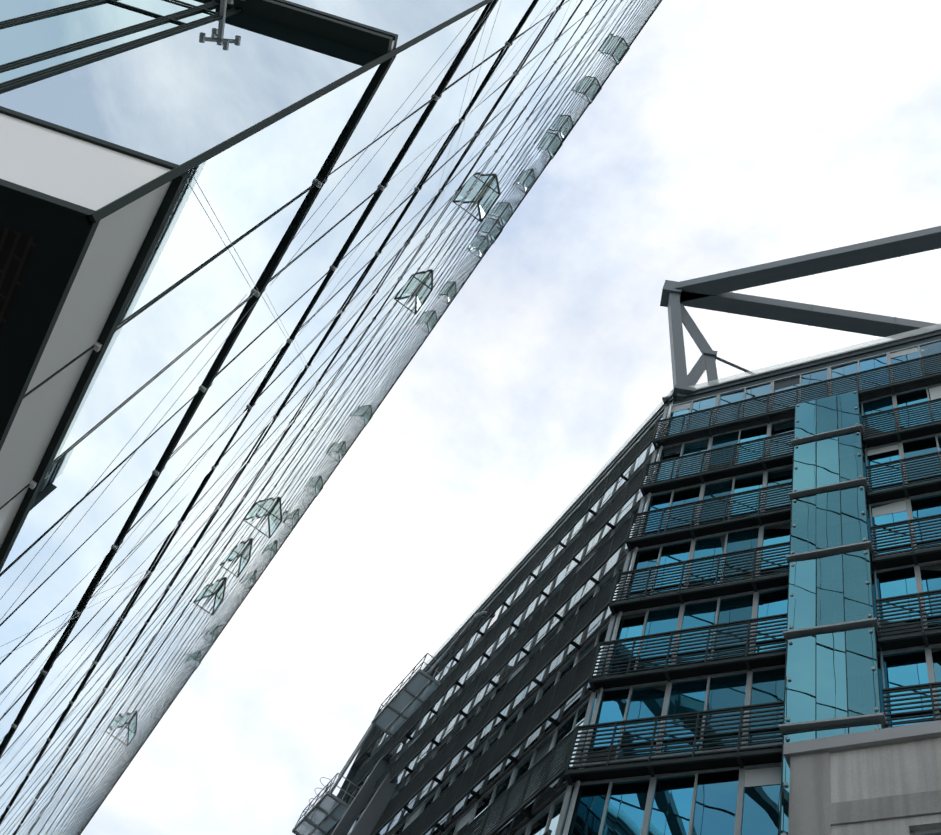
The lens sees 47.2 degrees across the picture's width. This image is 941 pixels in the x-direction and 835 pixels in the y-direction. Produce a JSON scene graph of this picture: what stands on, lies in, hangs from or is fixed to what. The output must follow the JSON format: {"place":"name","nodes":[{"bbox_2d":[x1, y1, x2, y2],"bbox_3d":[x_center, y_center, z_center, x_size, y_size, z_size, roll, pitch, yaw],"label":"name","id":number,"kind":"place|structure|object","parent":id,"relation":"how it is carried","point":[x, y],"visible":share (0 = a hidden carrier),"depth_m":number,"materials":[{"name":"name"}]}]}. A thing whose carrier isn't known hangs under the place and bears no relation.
{"place":"outdoors","nodes":[
{"label":"outdoors","id":0,"kind":"place"},
{"bbox_2d":[0,190,88,427],"bbox_3d":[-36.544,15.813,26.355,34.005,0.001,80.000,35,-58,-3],"label":"soffit","id":1,"kind":"structure","parent":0,"point":[57,233],"depth_m":6.20,"materials":[{"name":"black metal"}]},
{"bbox_2d":[0,197,87,423],"bbox_3d":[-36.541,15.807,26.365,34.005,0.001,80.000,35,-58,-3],"label":"tower soffit grille","id":2,"kind":"object","parent":1,"relation":"in","point":[17,250],"visible":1,"depth_m":6.22,"materials":[{"name":"black metal"}]},
{"bbox_2d":[0,180,171,547],"bbox_3d":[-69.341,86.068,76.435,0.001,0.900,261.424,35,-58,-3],"label":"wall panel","id":3,"kind":"object","parent":1,"relation":"attached to","point":[116,243],"visible":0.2,"depth_m":7.06,"materials":[{"name":"grey metal"}]},
{"bbox_2d":[0,0,393,218],"bbox_3d":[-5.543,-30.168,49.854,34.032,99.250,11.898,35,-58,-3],"label":"tower frames","id":4,"kind":"structure","parent":1,"relation":"attached to","point":[44,199],"depth_m":6.78,"materials":[{"name":"grey metal"}]},
{"bbox_2d":[0,0,231,85],"bbox_3d":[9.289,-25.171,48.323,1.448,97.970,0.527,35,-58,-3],"label":"teal tower glass","id":5,"kind":"object","parent":4,"relation":"in","point":[18,41],"visible":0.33,"depth_m":8.72,"materials":[{"name":"glass"}]},
{"bbox_2d":[0,0,397,91],"bbox_3d":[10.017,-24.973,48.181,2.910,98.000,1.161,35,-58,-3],"label":"roof beams","id":6,"kind":"structure","parent":4,"relation":"attached to","point":[335,27],"depth_m":9.97,"materials":[{"name":"grey metal"}]},
{"bbox_2d":[219,0,243,16],"bbox_3d":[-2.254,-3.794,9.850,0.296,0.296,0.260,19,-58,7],"label":"bracket","id":7,"kind":"object","parent":4,"relation":"attached to","point":[223,4],"visible":0.83,"depth_m":9.85,"materials":[{"name":"silver metal"}]},
{"bbox_2d":[0,0,483,164],"bbox_3d":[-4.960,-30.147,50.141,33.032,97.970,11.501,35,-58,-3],"label":"glass canopy","id":8,"kind":"object","parent":4,"relation":"in","point":[181,97],"visible":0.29,"depth_m":8.30,"materials":[{"name":"clear glass"}]},
{"bbox_2d":[0,0,661,834],"bbox_3d":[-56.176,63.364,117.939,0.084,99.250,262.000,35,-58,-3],"label":"facade mullions","id":9,"kind":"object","parent":1,"relation":"attached to","point":[130,284],"depth_m":18.86,"materials":[{"name":"grey metal"}]},
{"bbox_2d":[0,0,577,834],"bbox_3d":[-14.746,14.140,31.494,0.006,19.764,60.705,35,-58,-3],"label":"tower bracing cables","id":10,"kind":"object","parent":9,"relation":"attached to","point":[216,440],"visible":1,"depth_m":18.38,"materials":[{"name":"grey metal"}]},
{"bbox_2d":[8,0,629,834],"bbox_3d":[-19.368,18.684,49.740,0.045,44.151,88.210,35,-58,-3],"label":"glass fixings","id":11,"kind":"object","parent":9,"relation":"attached to","point":[96,348],"visible":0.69,"depth_m":27.15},
{"bbox_2d":[0,0,660,834],"bbox_3d":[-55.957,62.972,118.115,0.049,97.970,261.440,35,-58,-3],"label":"glass facade","id":12,"kind":"structure","parent":9,"relation":"in","point":[252,182],"depth_m":16.33,"materials":[{"name":"glass"}]},
{"bbox_2d":[116,38,629,745],"bbox_3d":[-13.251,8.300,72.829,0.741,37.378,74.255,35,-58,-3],"label":"open window frames","id":13,"kind":"structure","parent":9,"relation":"attached to","point":[370,406],"depth_m":57.51,"materials":[{"name":"grey metal"}]},
{"bbox_2d":[128,41,627,742],"bbox_3d":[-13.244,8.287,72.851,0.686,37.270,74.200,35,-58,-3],"label":"open window panes","id":14,"kind":"structure","parent":13,"relation":"in","point":[432,319],"depth_m":70.57,"materials":[{"name":"clear glass"}]},
{"bbox_2d":[0,113,170,210],"bbox_3d":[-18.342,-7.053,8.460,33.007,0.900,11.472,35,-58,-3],"label":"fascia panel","id":15,"kind":"object","parent":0,"point":[65,167],"visible":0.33,"depth_m":6.48,"materials":[{"name":"white metal"}]},
{"bbox_2d":[86,0,493,224],"bbox_3d":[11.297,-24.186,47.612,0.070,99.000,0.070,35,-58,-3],"label":"beam","id":16,"kind":"structure","parent":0,"point":[132,196],"depth_m":7.59,"materials":[{"name":"grey metal"}]},
{"bbox_2d":[3,0,940,834],"label":"sky","id":17,"kind":"structure","parent":0,"point":[729,135],"materials":[{"name":"white"}]},
{"bbox_2d":[325,421,657,834],"bbox_3d":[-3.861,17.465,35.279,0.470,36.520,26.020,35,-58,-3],"label":"office side louvres","id":18,"kind":"object","parent":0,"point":[560,693],"visible":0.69,"depth_m":39.40,"materials":[{"name":"grey metal"}]},
{"bbox_2d":[429,611,495,673],"bbox_3d":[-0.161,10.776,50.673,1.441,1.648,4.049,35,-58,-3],"label":"roof pipe","id":19,"kind":"object","parent":18,"relation":"attached to","point":[456,641],"visible":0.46,"depth_m":50.19,"materials":[{"name":"silver metal"}]},
{"bbox_2d":[392,553,593,834],"bbox_3d":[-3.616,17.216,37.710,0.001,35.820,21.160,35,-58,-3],"label":"office blinds","id":20,"kind":"object","parent":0,"point":[464,820],"visible":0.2,"depth_m":39.88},
{"bbox_2d":[348,448,654,834],"bbox_3d":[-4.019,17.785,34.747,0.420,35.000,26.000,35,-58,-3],"label":"wall panels","id":21,"kind":"object","parent":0,"point":[550,791],"visible":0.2,"depth_m":34.84,"materials":[{"name":"grey metal"}]},
{"bbox_2d":[345,415,662,834],"bbox_3d":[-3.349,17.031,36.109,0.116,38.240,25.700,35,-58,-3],"label":"side windows","id":22,"kind":"structure","parent":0,"point":[538,826],"depth_m":40.68,"materials":[{"name":"glass"}]},
{"bbox_2d":[344,396,674,834],"bbox_3d":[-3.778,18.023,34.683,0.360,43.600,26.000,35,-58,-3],"label":"office side wall","id":23,"kind":"structure","parent":0,"point":[542,750],"depth_m":47.53,"materials":[{"name":"grey metal"}]},
{"bbox_2d":[347,404,672,834],"bbox_3d":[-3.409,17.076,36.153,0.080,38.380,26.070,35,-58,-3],"label":"window frames","id":24,"kind":"structure","parent":23,"relation":"in","point":[576,653],"depth_m":39.96,"materials":[{"name":"grey metal"}]},
{"bbox_2d":[667,347,940,786],"bbox_3d":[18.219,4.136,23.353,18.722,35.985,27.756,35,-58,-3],"label":"window blinds","id":25,"kind":"object","parent":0,"point":[763,776],"visible":0.41,"depth_m":32.70,"materials":[{"name":"white fabric"}]},
{"bbox_2d":[779,389,882,834],"bbox_3d":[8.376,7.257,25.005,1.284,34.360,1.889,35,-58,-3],"label":"glass panel joints","id":26,"kind":"object","parent":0,"point":[815,730],"visible":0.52,"depth_m":28.97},
{"bbox_2d":[780,390,885,834],"bbox_3d":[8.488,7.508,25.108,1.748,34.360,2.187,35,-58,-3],"label":"glass panels","id":27,"kind":"object","parent":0,"point":[816,519],"visible":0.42,"depth_m":29.67,"materials":[{"name":"blue glass"}]},
{"bbox_2d":[783,720,940,767],"bbox_3d":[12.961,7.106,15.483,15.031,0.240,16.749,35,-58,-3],"label":"coping","id":28,"kind":"object","parent":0,"point":[888,736],"visible":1,"depth_m":16.45,"materials":[{"name":"grey concrete"}]},
{"bbox_2d":[788,751,940,834],"bbox_3d":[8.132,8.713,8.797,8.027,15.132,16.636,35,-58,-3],"label":"concrete wall","id":29,"kind":"structure","parent":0,"point":[813,810],"depth_m":15.61,"materials":[{"name":"grey concrete"}]},
{"bbox_2d":[830,737,940,834],"bbox_3d":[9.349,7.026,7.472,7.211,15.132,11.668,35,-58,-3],"label":"smooth panels","id":30,"kind":"object","parent":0,"point":[889,770],"visible":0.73,"depth_m":15.76,"materials":[{"name":"grey concrete"}]},
{"bbox_2d":[911,828,940,834],"bbox_3d":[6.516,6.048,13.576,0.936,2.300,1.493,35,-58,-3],"label":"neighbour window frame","id":31,"kind":"object","parent":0,"point":[936,831],"visible":1,"depth_m":14.76,"materials":[{"name":"grey metal"}]},
{"label":"ground","id":32,"kind":"structure","parent":0,"visible":0},
{"bbox_2d":[339,362,813,791],"bbox_3d":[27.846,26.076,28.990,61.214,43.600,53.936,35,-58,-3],"label":"railing","id":33,"kind":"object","parent":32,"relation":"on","point":[353,770],"depth_m":56.22,"materials":[{"name":"grey metal"}]},
{"bbox_2d":[331,754,397,834],"bbox_3d":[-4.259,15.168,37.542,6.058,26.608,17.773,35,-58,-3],"label":"steel beams","id":34,"kind":"structure","parent":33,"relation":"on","point":[367,821],"depth_m":44.24,"materials":[{"name":"grey metal"}]},
{"bbox_2d":[295,673,437,834],"bbox_3d":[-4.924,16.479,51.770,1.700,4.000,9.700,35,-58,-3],"label":"platform floor","id":35,"kind":"structure","parent":34,"relation":"on","point":[388,716],"depth_m":51.84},
{"bbox_2d":[292,653,448,834],"bbox_3d":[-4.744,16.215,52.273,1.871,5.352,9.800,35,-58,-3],"label":"steel roof platforms","id":36,"kind":"object","parent":35,"relation":"on","point":[386,705],"visible":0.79,"depth_m":51.77,"materials":[{"name":"grey metal"}]},
{"bbox_2d":[660,226,940,399],"bbox_3d":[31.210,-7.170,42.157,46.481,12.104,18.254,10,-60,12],"label":"steel roof frame","id":37,"kind":"object","parent":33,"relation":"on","point":[713,292],"visible":0.85,"depth_m":53.31,"materials":[{"name":"grey paint"}]},
{"bbox_2d":[577,331,940,768],"bbox_3d":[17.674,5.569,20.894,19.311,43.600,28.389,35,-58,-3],"label":"office front wall","id":38,"kind":"structure","parent":32,"relation":"on","point":[860,354],"depth_m":42.52,"materials":[{"name":"grey metal"}]},
{"bbox_2d":[423,328,940,670],"bbox_3d":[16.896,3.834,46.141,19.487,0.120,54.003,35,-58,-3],"label":"roof fascia","id":39,"kind":"structure","parent":38,"relation":"on","point":[665,399],"depth_m":46.22,"materials":[{"name":"grey metal"}]},
{"bbox_2d":[421,323,940,669],"bbox_3d":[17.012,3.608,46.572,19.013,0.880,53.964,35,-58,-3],"label":"roof edge","id":40,"kind":"object","parent":39,"relation":"on","point":[832,352],"visible":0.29,"depth_m":45.87,"materials":[{"name":"grey metal"}]},
{"bbox_2d":[555,339,940,834],"bbox_3d":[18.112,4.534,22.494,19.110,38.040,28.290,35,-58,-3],"label":"window frames","id":41,"kind":"structure","parent":38,"relation":"in","point":[741,782],"depth_m":30.50,"materials":[{"name":"grey metal"}]},
{"bbox_2d":[561,341,940,834],"bbox_3d":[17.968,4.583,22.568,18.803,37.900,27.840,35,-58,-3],"label":"window panes","id":42,"kind":"structure","parent":41,"relation":"in","point":[671,806],"depth_m":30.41,"materials":[{"name":"blue glass"}]},
{"bbox_2d":[564,352,940,784],"bbox_3d":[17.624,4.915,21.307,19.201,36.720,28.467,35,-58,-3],"label":"office front louvres","id":43,"kind":"object","parent":38,"relation":"attached to","point":[665,670],"visible":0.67,"depth_m":32.19,"materials":[{"name":"grey metal"}]},
{"bbox_2d":[570,376,940,782],"bbox_3d":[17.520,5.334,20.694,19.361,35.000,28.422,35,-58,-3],"label":"balcony slabs","id":44,"kind":"structure","parent":38,"relation":"attached to","point":[885,646],"depth_m":32.67,"materials":[{"name":"grey metal"}]},
{"bbox_2d":[779,391,887,834],"bbox_3d":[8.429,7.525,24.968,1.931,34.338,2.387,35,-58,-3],"label":"office bay plates","id":45,"kind":"object","parent":38,"relation":"on","point":[834,722],"visible":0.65,"depth_m":28.43,"materials":[{"name":"grey metal"}]}
]}

